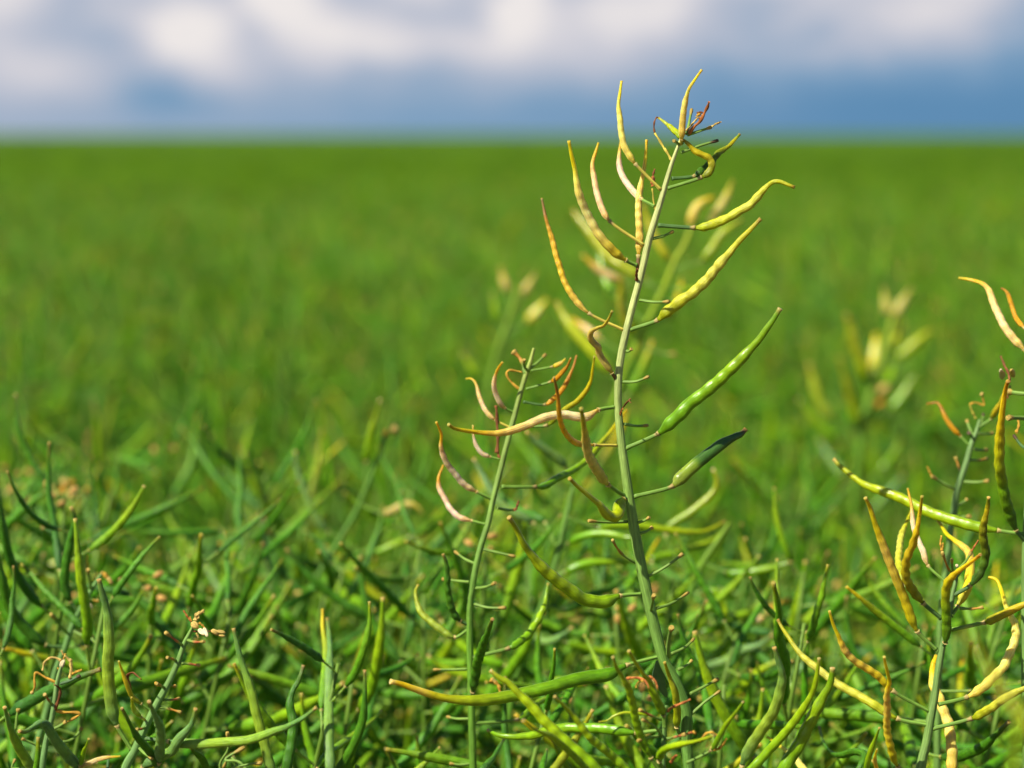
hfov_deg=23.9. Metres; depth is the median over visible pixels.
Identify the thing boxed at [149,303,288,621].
rapeseed plant
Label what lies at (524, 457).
rapeseed plant
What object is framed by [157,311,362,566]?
rapeseed plant
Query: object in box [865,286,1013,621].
rapeseed plant
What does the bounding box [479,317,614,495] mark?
rapeseed plant
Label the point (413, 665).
rapeseed plant
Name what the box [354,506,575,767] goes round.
rapeseed plant
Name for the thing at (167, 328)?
rapeseed plant
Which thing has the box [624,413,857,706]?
rapeseed plant
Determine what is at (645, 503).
rapeseed plant
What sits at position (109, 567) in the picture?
rapeseed plant
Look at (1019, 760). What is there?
rapeseed plant
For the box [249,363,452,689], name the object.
rapeseed plant
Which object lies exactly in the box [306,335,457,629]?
rapeseed plant
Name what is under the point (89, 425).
rapeseed plant
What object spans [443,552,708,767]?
rapeseed plant
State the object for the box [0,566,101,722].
rapeseed plant
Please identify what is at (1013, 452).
rapeseed plant
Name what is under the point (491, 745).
rapeseed plant
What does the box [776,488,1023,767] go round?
rapeseed plant
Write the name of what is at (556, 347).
rapeseed plant
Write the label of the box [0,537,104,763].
rapeseed plant
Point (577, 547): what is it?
rapeseed plant
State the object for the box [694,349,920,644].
rapeseed plant
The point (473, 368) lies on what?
rapeseed plant
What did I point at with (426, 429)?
rapeseed plant
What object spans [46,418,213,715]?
rapeseed plant
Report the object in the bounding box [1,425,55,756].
rapeseed plant
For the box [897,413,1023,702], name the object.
rapeseed plant
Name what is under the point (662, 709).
rapeseed plant
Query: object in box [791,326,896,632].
rapeseed plant
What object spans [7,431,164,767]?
rapeseed plant
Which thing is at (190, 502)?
rapeseed plant
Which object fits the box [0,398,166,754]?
rapeseed plant
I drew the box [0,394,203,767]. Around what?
rapeseed plant
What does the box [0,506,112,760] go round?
rapeseed plant
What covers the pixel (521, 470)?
rapeseed plant
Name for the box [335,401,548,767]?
rapeseed plant
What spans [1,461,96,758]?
rapeseed plant
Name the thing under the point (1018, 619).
rapeseed plant
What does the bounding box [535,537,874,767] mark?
rapeseed plant
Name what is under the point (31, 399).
rapeseed plant
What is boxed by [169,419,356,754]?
rapeseed plant
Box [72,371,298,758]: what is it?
rapeseed plant
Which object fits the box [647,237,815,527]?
rapeseed plant
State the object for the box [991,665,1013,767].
rapeseed plant
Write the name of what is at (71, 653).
rapeseed plant
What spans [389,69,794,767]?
rapeseed plant
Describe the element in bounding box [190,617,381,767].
rapeseed plant
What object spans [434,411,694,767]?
rapeseed plant
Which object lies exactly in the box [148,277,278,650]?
rapeseed plant
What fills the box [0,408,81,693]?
rapeseed plant
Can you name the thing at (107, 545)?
rapeseed plant
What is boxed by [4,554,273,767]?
rapeseed plant
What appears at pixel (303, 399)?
rapeseed plant
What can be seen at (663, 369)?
rapeseed plant
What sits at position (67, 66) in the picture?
sky
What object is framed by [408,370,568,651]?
rapeseed plant
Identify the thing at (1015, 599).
rapeseed plant
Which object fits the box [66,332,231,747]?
rapeseed plant
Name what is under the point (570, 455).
rapeseed plant
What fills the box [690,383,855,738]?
rapeseed plant
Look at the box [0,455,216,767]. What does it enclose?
rapeseed plant
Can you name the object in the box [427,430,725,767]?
rapeseed plant
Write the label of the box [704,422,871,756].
rapeseed plant
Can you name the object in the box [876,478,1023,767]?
rapeseed plant
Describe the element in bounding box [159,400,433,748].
rapeseed plant
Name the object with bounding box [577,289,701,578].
rapeseed plant
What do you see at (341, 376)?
rapeseed plant
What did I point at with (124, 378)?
rapeseed plant
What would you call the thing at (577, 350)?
rapeseed plant
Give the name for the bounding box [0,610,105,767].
rapeseed plant
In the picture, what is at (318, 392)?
rapeseed plant
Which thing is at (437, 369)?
rapeseed plant
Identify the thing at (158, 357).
rapeseed plant
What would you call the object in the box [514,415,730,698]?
rapeseed plant
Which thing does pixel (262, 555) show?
rapeseed plant
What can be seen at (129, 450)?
rapeseed plant
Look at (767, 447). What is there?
rapeseed plant
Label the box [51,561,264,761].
rapeseed plant
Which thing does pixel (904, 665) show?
rapeseed plant
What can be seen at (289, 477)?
rapeseed plant
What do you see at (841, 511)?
rapeseed plant
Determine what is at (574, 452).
rapeseed plant
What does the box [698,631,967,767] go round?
rapeseed plant
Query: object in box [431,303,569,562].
rapeseed plant
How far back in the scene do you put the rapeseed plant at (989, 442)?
2.60 m
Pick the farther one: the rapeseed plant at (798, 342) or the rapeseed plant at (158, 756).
the rapeseed plant at (798, 342)
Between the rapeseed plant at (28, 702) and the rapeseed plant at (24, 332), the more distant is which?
the rapeseed plant at (24, 332)
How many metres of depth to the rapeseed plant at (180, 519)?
1.90 m
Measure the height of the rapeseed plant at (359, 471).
1.212 m
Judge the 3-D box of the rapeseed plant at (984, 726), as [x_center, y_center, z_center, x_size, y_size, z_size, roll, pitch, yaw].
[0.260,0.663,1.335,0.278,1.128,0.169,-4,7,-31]
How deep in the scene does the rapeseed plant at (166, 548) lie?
1.82 m
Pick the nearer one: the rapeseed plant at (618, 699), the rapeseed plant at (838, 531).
the rapeseed plant at (618, 699)
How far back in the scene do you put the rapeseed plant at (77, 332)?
2.80 m
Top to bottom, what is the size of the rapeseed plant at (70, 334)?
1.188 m
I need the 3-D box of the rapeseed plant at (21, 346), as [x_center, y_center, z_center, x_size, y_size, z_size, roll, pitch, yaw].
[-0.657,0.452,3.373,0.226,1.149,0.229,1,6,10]
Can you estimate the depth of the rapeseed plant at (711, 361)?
3.00 m
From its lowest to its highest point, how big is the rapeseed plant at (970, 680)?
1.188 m
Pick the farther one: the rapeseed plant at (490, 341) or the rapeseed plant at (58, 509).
the rapeseed plant at (490, 341)
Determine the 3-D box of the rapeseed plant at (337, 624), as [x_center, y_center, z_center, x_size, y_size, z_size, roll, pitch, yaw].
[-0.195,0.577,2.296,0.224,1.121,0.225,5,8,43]
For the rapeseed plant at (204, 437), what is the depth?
2.68 m
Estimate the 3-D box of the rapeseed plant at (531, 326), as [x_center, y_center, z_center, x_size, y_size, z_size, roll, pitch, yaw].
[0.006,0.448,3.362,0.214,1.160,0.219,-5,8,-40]
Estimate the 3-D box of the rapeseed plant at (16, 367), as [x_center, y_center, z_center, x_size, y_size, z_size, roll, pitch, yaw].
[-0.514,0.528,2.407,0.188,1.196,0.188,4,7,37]
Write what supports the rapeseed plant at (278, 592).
on the field soil
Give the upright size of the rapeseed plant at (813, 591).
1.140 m
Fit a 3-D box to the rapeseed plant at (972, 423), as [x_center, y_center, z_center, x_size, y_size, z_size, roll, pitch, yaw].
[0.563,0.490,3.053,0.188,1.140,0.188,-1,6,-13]
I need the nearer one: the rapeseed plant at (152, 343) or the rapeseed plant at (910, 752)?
the rapeseed plant at (910, 752)
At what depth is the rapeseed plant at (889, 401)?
2.89 m
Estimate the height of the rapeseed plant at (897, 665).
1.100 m
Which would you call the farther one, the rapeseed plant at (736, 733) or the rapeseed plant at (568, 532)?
the rapeseed plant at (568, 532)
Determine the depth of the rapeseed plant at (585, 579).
1.82 m
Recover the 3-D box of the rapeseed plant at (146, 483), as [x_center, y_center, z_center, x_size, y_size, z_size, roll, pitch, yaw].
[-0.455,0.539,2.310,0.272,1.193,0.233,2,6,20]
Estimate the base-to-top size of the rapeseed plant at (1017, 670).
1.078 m
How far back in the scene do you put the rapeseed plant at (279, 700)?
1.23 m
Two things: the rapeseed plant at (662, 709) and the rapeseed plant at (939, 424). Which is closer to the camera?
the rapeseed plant at (662, 709)
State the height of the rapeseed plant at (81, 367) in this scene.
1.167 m
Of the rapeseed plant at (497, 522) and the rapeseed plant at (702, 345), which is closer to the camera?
the rapeseed plant at (497, 522)
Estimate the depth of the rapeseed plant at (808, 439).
2.73 m
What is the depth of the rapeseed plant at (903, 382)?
2.83 m
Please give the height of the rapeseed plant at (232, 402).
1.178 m
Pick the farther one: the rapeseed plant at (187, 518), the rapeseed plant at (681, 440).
the rapeseed plant at (681, 440)
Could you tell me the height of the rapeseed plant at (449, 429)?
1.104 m
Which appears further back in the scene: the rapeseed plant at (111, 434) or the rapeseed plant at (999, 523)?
the rapeseed plant at (111, 434)
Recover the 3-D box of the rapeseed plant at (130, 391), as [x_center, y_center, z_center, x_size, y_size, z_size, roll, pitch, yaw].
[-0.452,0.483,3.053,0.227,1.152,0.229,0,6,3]
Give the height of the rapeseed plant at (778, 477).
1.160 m
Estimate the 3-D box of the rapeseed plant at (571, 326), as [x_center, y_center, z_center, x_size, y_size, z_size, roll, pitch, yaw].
[0.067,0.547,1.553,0.147,1.353,0.061,-1,6,-11]
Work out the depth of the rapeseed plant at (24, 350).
3.20 m
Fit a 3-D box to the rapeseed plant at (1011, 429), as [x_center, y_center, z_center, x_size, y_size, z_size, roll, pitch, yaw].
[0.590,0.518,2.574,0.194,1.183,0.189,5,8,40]
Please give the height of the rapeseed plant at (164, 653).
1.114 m
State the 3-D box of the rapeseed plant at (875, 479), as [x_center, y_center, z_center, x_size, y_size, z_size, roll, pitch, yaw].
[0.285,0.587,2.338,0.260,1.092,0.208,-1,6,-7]
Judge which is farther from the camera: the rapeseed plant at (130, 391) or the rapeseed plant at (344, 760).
the rapeseed plant at (130, 391)
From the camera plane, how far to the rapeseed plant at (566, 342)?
2.84 m
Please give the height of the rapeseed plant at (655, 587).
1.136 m
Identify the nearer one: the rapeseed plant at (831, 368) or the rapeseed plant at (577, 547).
the rapeseed plant at (577, 547)
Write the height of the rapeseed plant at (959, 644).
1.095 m
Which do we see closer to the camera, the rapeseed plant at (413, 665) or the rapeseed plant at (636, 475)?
the rapeseed plant at (413, 665)
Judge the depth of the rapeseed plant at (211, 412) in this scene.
2.56 m
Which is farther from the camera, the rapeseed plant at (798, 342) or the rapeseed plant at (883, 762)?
the rapeseed plant at (798, 342)
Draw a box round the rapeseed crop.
[0,134,1023,767]
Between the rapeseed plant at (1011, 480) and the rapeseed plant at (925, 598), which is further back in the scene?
the rapeseed plant at (1011, 480)
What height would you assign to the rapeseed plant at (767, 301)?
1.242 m
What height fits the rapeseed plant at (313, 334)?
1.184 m
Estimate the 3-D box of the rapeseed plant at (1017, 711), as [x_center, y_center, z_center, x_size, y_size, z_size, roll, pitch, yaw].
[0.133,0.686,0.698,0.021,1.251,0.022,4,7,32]
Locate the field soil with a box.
[73,276,965,730]
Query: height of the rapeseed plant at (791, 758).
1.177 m
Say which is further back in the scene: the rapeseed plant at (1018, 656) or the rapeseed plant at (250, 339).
the rapeseed plant at (250, 339)
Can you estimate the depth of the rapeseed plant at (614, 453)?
2.60 m
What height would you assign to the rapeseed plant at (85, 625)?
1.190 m
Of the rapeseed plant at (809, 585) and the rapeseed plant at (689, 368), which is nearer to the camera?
the rapeseed plant at (809, 585)
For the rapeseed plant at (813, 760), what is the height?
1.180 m
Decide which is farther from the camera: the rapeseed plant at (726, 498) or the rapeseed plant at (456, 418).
the rapeseed plant at (456, 418)
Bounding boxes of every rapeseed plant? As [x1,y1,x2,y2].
[0,275,59,456]
[0,279,59,473]
[0,283,35,448]
[0,284,117,575]
[0,297,111,499]
[0,300,167,732]
[0,311,121,561]
[0,318,68,727]
[0,323,176,727]
[0,379,157,748]
[0,383,290,752]
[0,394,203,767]
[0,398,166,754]
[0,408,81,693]
[0,408,86,677]
[0,416,75,608]
[0,420,153,757]
[0,427,62,645]
[0,437,289,754]
[0,442,384,767]
[0,443,14,541]
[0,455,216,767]
[0,464,98,739]
[0,484,56,766]
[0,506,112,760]
[0,518,226,767]
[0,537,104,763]
[0,563,319,767]
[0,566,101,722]
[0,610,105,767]
[0,612,62,756]
[1,313,51,545]
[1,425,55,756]
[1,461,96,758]
[2,285,63,578]
[2,650,120,767]
[3,255,152,547]
[3,340,104,602]
[3,453,282,767]
[4,332,162,603]
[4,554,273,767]
[5,478,96,575]
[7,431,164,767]
[10,256,141,554]
[11,334,185,611]
[18,467,213,765]
[35,280,143,528]
[35,364,161,650]
[39,499,279,767]
[42,274,188,554]
[42,303,211,609]
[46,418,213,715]
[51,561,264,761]
[57,274,230,612]
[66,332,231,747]
[66,445,355,767]
[66,478,300,755]
[67,398,278,757]
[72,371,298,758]
[80,311,237,593]
[80,400,419,767]
[81,419,205,750]
[81,499,321,767]
[84,417,297,753]
[85,454,269,706]
[91,565,289,767]
[95,531,356,767]
[96,578,317,767]
[97,371,273,607]
[98,373,234,682]
[99,263,270,562]
[106,352,228,600]
[110,532,568,767]
[111,366,311,726]
[117,268,269,592]
[117,269,307,529]
[124,324,298,606]
[135,505,503,767]
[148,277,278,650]
[148,307,267,668]
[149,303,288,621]
[153,401,368,733]
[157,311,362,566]
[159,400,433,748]
[163,390,363,690]
[164,308,272,561]
[164,316,330,692]
[168,428,391,765]
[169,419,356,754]
[172,397,348,693]
[188,275,352,619]
[188,389,427,691]
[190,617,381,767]
[196,505,450,767]
[203,399,424,757]
[205,281,419,634]
[205,334,467,747]
[211,335,359,638]
[216,264,338,534]
[224,317,362,609]
[227,597,462,767]
[230,601,521,767]
[236,447,512,767]
[238,539,719,767]
[247,403,415,718]
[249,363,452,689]
[256,443,421,767]
[268,474,539,767]
[273,492,535,767]
[276,413,456,759]
[279,310,432,626]
[284,288,419,654]
[294,323,435,678]
[300,693,440,767]
[305,403,549,682]
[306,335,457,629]
[313,360,446,730]
[314,461,496,767]
[320,301,423,630]
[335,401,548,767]
[338,290,453,564]
[339,348,528,722]
[349,446,507,741]
[353,420,544,742]
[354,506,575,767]
[360,323,542,679]
[362,571,520,749]
[367,340,572,716]
[368,331,517,729]
[374,411,719,763]
[383,477,646,765]
[383,648,593,767]
[384,420,610,744]
[384,469,591,756]
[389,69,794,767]
[395,296,567,544]
[396,282,509,598]
[402,363,610,637]
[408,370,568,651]
[410,266,561,531]
[410,474,602,766]
[414,348,627,767]
[414,439,646,767]
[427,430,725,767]
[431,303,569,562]
[433,496,829,762]
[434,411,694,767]
[435,492,646,761]
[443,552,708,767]
[445,512,648,767]
[450,538,694,767]
[453,404,685,764]
[456,523,724,767]
[462,266,547,688]
[463,307,630,698]
[467,406,616,701]
[469,301,605,573]
[474,294,601,520]
[478,446,613,742]
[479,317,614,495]
[480,668,629,767]
[485,624,665,767]
[487,649,743,767]
[488,377,709,746]
[489,305,616,619]
[494,336,664,745]
[496,542,771,767]
[498,399,691,702]
[499,331,680,623]
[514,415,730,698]
[514,537,876,766]
[514,614,762,767]
[517,179,741,740]
[521,310,665,587]
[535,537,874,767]
[540,496,819,767]
[546,359,857,758]
[549,286,682,620]
[549,532,822,767]
[550,404,730,737]
[553,544,760,767]
[556,447,851,765]
[562,355,713,564]
[564,338,719,695]
[566,471,703,730]
[569,359,792,751]
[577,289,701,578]
[580,457,933,767]
[591,272,694,513]
[593,520,770,762]
[596,384,736,669]
[603,357,803,684]
[604,614,800,767]
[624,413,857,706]
[625,452,849,767]
[629,277,855,582]
[635,293,760,589]
[636,537,823,766]
[638,401,756,624]
[642,303,803,591]
[645,442,859,752]
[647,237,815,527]
[648,303,775,684]
[649,468,791,743]
[658,247,847,599]
[658,347,804,743]
[661,352,854,753]
[663,390,809,679]
[678,285,869,604]
[684,443,880,735]
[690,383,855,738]
[691,236,833,577]
[692,558,867,767]
[693,529,936,767]
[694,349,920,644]
[697,487,918,767]
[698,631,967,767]
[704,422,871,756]
[711,457,858,766]
[716,530,905,752]
[716,589,826,767]
[717,336,889,599]
[731,274,928,639]
[735,558,1020,753]
[739,646,866,767]
[745,433,942,761]
[749,318,951,746]
[763,267,854,599]
[764,381,987,751]
[764,561,1021,767]
[767,334,929,703]
[772,452,969,760]
[775,507,1020,767]
[775,517,1020,766]
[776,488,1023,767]
[778,240,879,614]
[781,627,1021,767]
[787,339,982,748]
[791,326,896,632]
[792,586,1021,767]
[795,574,1020,767]
[797,287,931,751]
[797,291,990,666]
[798,370,993,747]
[805,276,953,632]
[809,379,1023,759]
[819,558,1021,767]
[828,591,1020,767]
[829,638,1020,767]
[832,277,1023,763]
[832,324,945,747]
[835,575,1021,767]
[843,256,950,538]
[844,299,1023,699]
[846,298,1023,654]
[858,535,1021,765]
[859,427,1021,663]
[862,490,1020,759]
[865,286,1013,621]
[866,267,1023,698]
[873,542,1021,730]
[873,573,1020,767]
[874,371,1017,758]
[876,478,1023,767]
[881,524,1020,767]
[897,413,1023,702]
[903,305,1023,568]
[911,365,1023,614]
[919,275,1023,563]
[922,617,1020,765]
[923,335,1023,653]
[926,392,1000,767]
[944,511,1021,739]
[952,504,1020,680]
[955,483,1023,706]
[968,632,1023,767]
[969,604,1020,762]
[983,392,1023,495]
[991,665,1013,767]
[997,745,1021,764]
[998,381,1023,571]
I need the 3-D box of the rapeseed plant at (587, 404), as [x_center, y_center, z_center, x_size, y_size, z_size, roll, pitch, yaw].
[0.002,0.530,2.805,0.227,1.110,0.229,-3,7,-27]
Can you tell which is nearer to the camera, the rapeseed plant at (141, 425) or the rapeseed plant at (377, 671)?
the rapeseed plant at (377, 671)
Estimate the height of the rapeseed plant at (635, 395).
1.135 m
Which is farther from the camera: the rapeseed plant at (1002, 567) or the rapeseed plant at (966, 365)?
the rapeseed plant at (966, 365)
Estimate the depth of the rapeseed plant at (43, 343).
2.54 m
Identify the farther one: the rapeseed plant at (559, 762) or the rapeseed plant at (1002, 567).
the rapeseed plant at (1002, 567)
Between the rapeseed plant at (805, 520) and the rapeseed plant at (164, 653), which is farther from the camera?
the rapeseed plant at (805, 520)
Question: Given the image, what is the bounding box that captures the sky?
[0,0,1023,133]
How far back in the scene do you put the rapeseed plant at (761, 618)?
1.30 m
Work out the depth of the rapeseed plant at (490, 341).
3.29 m
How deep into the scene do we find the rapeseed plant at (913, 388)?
3.06 m
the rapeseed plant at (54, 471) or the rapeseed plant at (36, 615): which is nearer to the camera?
the rapeseed plant at (36, 615)
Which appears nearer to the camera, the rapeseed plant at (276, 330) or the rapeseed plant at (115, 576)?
the rapeseed plant at (115, 576)
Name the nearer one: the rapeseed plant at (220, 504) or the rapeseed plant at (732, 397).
the rapeseed plant at (220, 504)
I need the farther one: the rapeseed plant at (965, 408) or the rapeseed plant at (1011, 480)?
the rapeseed plant at (1011, 480)
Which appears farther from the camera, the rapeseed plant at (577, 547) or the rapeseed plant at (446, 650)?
the rapeseed plant at (577, 547)
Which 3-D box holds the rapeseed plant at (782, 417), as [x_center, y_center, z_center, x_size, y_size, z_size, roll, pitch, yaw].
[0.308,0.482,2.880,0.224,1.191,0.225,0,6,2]
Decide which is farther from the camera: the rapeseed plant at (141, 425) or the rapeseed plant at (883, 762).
the rapeseed plant at (141, 425)
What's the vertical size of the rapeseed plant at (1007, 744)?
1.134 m
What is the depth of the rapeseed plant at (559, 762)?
1.06 m
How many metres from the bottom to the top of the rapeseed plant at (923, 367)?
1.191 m
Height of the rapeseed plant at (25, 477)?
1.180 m
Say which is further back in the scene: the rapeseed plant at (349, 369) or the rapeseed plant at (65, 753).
the rapeseed plant at (349, 369)
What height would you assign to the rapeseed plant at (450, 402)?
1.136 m
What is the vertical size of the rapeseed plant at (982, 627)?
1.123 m
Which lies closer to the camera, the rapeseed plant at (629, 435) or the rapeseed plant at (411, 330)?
the rapeseed plant at (629, 435)
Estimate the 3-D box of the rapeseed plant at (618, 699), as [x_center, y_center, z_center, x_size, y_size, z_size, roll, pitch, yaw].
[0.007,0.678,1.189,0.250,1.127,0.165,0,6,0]
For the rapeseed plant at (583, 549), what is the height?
1.190 m
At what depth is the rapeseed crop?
5.92 m
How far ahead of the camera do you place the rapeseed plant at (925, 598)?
1.90 m
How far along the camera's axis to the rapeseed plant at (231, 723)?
1.17 m
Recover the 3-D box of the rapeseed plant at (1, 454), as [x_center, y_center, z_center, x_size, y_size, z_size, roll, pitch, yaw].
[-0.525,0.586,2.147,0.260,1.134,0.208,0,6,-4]
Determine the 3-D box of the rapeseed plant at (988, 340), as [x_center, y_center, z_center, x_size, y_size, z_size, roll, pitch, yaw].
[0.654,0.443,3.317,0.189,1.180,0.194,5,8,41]
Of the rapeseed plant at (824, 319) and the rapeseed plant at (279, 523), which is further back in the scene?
the rapeseed plant at (824, 319)
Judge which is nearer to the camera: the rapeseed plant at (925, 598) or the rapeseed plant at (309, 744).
the rapeseed plant at (309, 744)
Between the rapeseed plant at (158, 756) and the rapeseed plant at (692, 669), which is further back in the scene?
the rapeseed plant at (692, 669)
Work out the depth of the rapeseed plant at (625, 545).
1.75 m
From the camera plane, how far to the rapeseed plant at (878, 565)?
1.54 m
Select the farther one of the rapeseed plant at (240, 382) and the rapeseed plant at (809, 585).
the rapeseed plant at (240, 382)
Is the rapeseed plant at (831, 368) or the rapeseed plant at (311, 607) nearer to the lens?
the rapeseed plant at (311, 607)
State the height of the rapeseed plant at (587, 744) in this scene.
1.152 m
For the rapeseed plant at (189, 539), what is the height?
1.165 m
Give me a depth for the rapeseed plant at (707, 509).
2.06 m
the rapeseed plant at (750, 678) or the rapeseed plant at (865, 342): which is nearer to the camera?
the rapeseed plant at (750, 678)
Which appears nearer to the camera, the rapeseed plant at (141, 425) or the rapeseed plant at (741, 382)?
the rapeseed plant at (141, 425)
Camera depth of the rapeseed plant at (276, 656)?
1.35 m
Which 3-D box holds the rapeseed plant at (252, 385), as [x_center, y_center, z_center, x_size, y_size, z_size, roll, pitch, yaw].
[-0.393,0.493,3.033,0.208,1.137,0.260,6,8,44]
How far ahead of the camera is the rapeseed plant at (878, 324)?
3.33 m
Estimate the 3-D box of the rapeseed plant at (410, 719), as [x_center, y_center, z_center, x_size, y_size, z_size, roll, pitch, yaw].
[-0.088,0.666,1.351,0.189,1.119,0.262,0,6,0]
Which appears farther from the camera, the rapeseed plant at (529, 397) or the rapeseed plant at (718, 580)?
the rapeseed plant at (529, 397)
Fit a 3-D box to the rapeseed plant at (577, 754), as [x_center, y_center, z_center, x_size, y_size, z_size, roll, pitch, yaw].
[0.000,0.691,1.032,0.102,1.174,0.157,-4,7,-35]
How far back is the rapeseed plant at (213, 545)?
1.64 m
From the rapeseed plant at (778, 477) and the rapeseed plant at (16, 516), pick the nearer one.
the rapeseed plant at (16, 516)
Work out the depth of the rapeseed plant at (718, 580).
1.64 m
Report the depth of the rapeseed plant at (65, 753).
1.02 m
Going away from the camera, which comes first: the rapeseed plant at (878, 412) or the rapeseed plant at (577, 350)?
the rapeseed plant at (878, 412)
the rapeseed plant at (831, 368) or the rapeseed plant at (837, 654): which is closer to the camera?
the rapeseed plant at (837, 654)
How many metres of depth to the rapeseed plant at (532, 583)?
1.36 m
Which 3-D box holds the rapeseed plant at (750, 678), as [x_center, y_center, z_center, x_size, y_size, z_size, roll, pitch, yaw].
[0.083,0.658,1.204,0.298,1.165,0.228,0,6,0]
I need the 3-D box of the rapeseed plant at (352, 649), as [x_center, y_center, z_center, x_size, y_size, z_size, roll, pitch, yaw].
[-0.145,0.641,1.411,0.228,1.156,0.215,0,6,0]
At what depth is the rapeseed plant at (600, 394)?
2.79 m
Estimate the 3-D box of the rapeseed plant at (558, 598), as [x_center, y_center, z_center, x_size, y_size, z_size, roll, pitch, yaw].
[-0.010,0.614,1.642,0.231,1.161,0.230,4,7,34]
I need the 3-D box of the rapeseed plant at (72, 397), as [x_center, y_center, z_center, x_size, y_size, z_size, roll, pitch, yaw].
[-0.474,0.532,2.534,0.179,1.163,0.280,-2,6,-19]
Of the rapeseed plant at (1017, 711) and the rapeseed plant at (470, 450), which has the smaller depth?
the rapeseed plant at (1017, 711)
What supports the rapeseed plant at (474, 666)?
on the field soil
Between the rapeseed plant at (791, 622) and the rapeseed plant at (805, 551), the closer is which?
the rapeseed plant at (791, 622)
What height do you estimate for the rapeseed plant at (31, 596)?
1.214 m
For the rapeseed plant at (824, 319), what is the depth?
3.27 m
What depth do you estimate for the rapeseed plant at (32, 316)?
3.25 m
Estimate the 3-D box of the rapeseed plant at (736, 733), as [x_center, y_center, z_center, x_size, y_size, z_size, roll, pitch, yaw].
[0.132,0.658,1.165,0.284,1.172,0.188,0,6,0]
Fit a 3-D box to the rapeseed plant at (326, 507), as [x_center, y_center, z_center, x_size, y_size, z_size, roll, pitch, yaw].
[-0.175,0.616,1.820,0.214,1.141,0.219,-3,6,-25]
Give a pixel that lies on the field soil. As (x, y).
(343, 456)
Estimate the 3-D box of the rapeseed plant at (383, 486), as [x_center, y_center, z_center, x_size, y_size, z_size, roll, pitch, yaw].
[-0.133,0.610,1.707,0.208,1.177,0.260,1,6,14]
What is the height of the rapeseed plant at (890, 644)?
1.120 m
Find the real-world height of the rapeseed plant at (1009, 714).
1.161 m
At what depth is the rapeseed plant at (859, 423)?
1.85 m
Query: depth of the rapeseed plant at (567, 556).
1.98 m
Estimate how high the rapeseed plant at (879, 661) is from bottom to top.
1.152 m
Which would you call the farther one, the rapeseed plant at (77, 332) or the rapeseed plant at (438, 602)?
the rapeseed plant at (77, 332)
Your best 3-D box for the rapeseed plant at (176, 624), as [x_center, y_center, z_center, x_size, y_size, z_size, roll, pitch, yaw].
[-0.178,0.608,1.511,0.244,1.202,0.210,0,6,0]
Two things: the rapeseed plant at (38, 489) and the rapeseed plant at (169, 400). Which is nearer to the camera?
the rapeseed plant at (38, 489)
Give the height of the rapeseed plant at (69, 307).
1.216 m
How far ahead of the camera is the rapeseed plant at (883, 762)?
1.14 m
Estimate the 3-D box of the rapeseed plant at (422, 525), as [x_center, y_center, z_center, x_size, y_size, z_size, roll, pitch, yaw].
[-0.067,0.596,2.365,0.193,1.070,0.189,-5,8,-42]
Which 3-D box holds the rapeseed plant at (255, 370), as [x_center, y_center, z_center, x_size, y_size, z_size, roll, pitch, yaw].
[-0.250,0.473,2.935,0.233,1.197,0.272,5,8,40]
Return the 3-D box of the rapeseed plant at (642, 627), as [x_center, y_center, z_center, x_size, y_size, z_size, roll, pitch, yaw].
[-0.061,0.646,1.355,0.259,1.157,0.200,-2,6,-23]
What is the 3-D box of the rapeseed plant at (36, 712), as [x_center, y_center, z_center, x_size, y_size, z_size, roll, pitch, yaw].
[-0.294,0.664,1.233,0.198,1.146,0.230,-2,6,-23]
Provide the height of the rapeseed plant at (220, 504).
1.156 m
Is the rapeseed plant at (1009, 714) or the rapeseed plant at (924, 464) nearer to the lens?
the rapeseed plant at (1009, 714)
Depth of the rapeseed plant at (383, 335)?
3.15 m
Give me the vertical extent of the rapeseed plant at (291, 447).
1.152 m
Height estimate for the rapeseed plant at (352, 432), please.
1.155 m
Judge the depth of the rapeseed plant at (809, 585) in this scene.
1.37 m
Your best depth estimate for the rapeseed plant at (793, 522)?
2.18 m
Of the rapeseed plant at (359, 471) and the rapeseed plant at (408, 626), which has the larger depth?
the rapeseed plant at (359, 471)
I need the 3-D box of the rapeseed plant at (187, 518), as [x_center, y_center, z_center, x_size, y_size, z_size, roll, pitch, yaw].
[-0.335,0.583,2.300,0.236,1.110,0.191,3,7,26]
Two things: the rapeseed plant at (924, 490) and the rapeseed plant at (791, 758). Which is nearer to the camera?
the rapeseed plant at (791, 758)
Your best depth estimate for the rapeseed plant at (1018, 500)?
2.20 m
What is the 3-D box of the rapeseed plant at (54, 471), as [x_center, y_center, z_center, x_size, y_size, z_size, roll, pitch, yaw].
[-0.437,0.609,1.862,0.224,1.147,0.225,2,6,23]
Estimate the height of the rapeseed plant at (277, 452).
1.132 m
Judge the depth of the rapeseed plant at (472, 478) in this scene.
2.76 m
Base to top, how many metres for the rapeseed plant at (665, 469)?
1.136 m
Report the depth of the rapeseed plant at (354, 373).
3.00 m
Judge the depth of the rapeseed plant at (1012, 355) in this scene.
2.93 m
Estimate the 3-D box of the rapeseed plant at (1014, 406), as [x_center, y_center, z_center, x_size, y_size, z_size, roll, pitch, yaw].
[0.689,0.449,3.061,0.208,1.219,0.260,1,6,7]
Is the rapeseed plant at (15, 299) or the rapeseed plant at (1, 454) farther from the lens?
the rapeseed plant at (15, 299)
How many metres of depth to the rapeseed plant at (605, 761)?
1.12 m
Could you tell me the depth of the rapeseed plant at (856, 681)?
1.22 m
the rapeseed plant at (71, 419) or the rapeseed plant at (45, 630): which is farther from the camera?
the rapeseed plant at (71, 419)
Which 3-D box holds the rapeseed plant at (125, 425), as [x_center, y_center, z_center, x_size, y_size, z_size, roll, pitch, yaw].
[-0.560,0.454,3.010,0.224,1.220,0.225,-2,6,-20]
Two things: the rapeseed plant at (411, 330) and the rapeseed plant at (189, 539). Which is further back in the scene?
the rapeseed plant at (411, 330)
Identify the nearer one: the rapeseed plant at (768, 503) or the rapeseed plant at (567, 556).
the rapeseed plant at (768, 503)

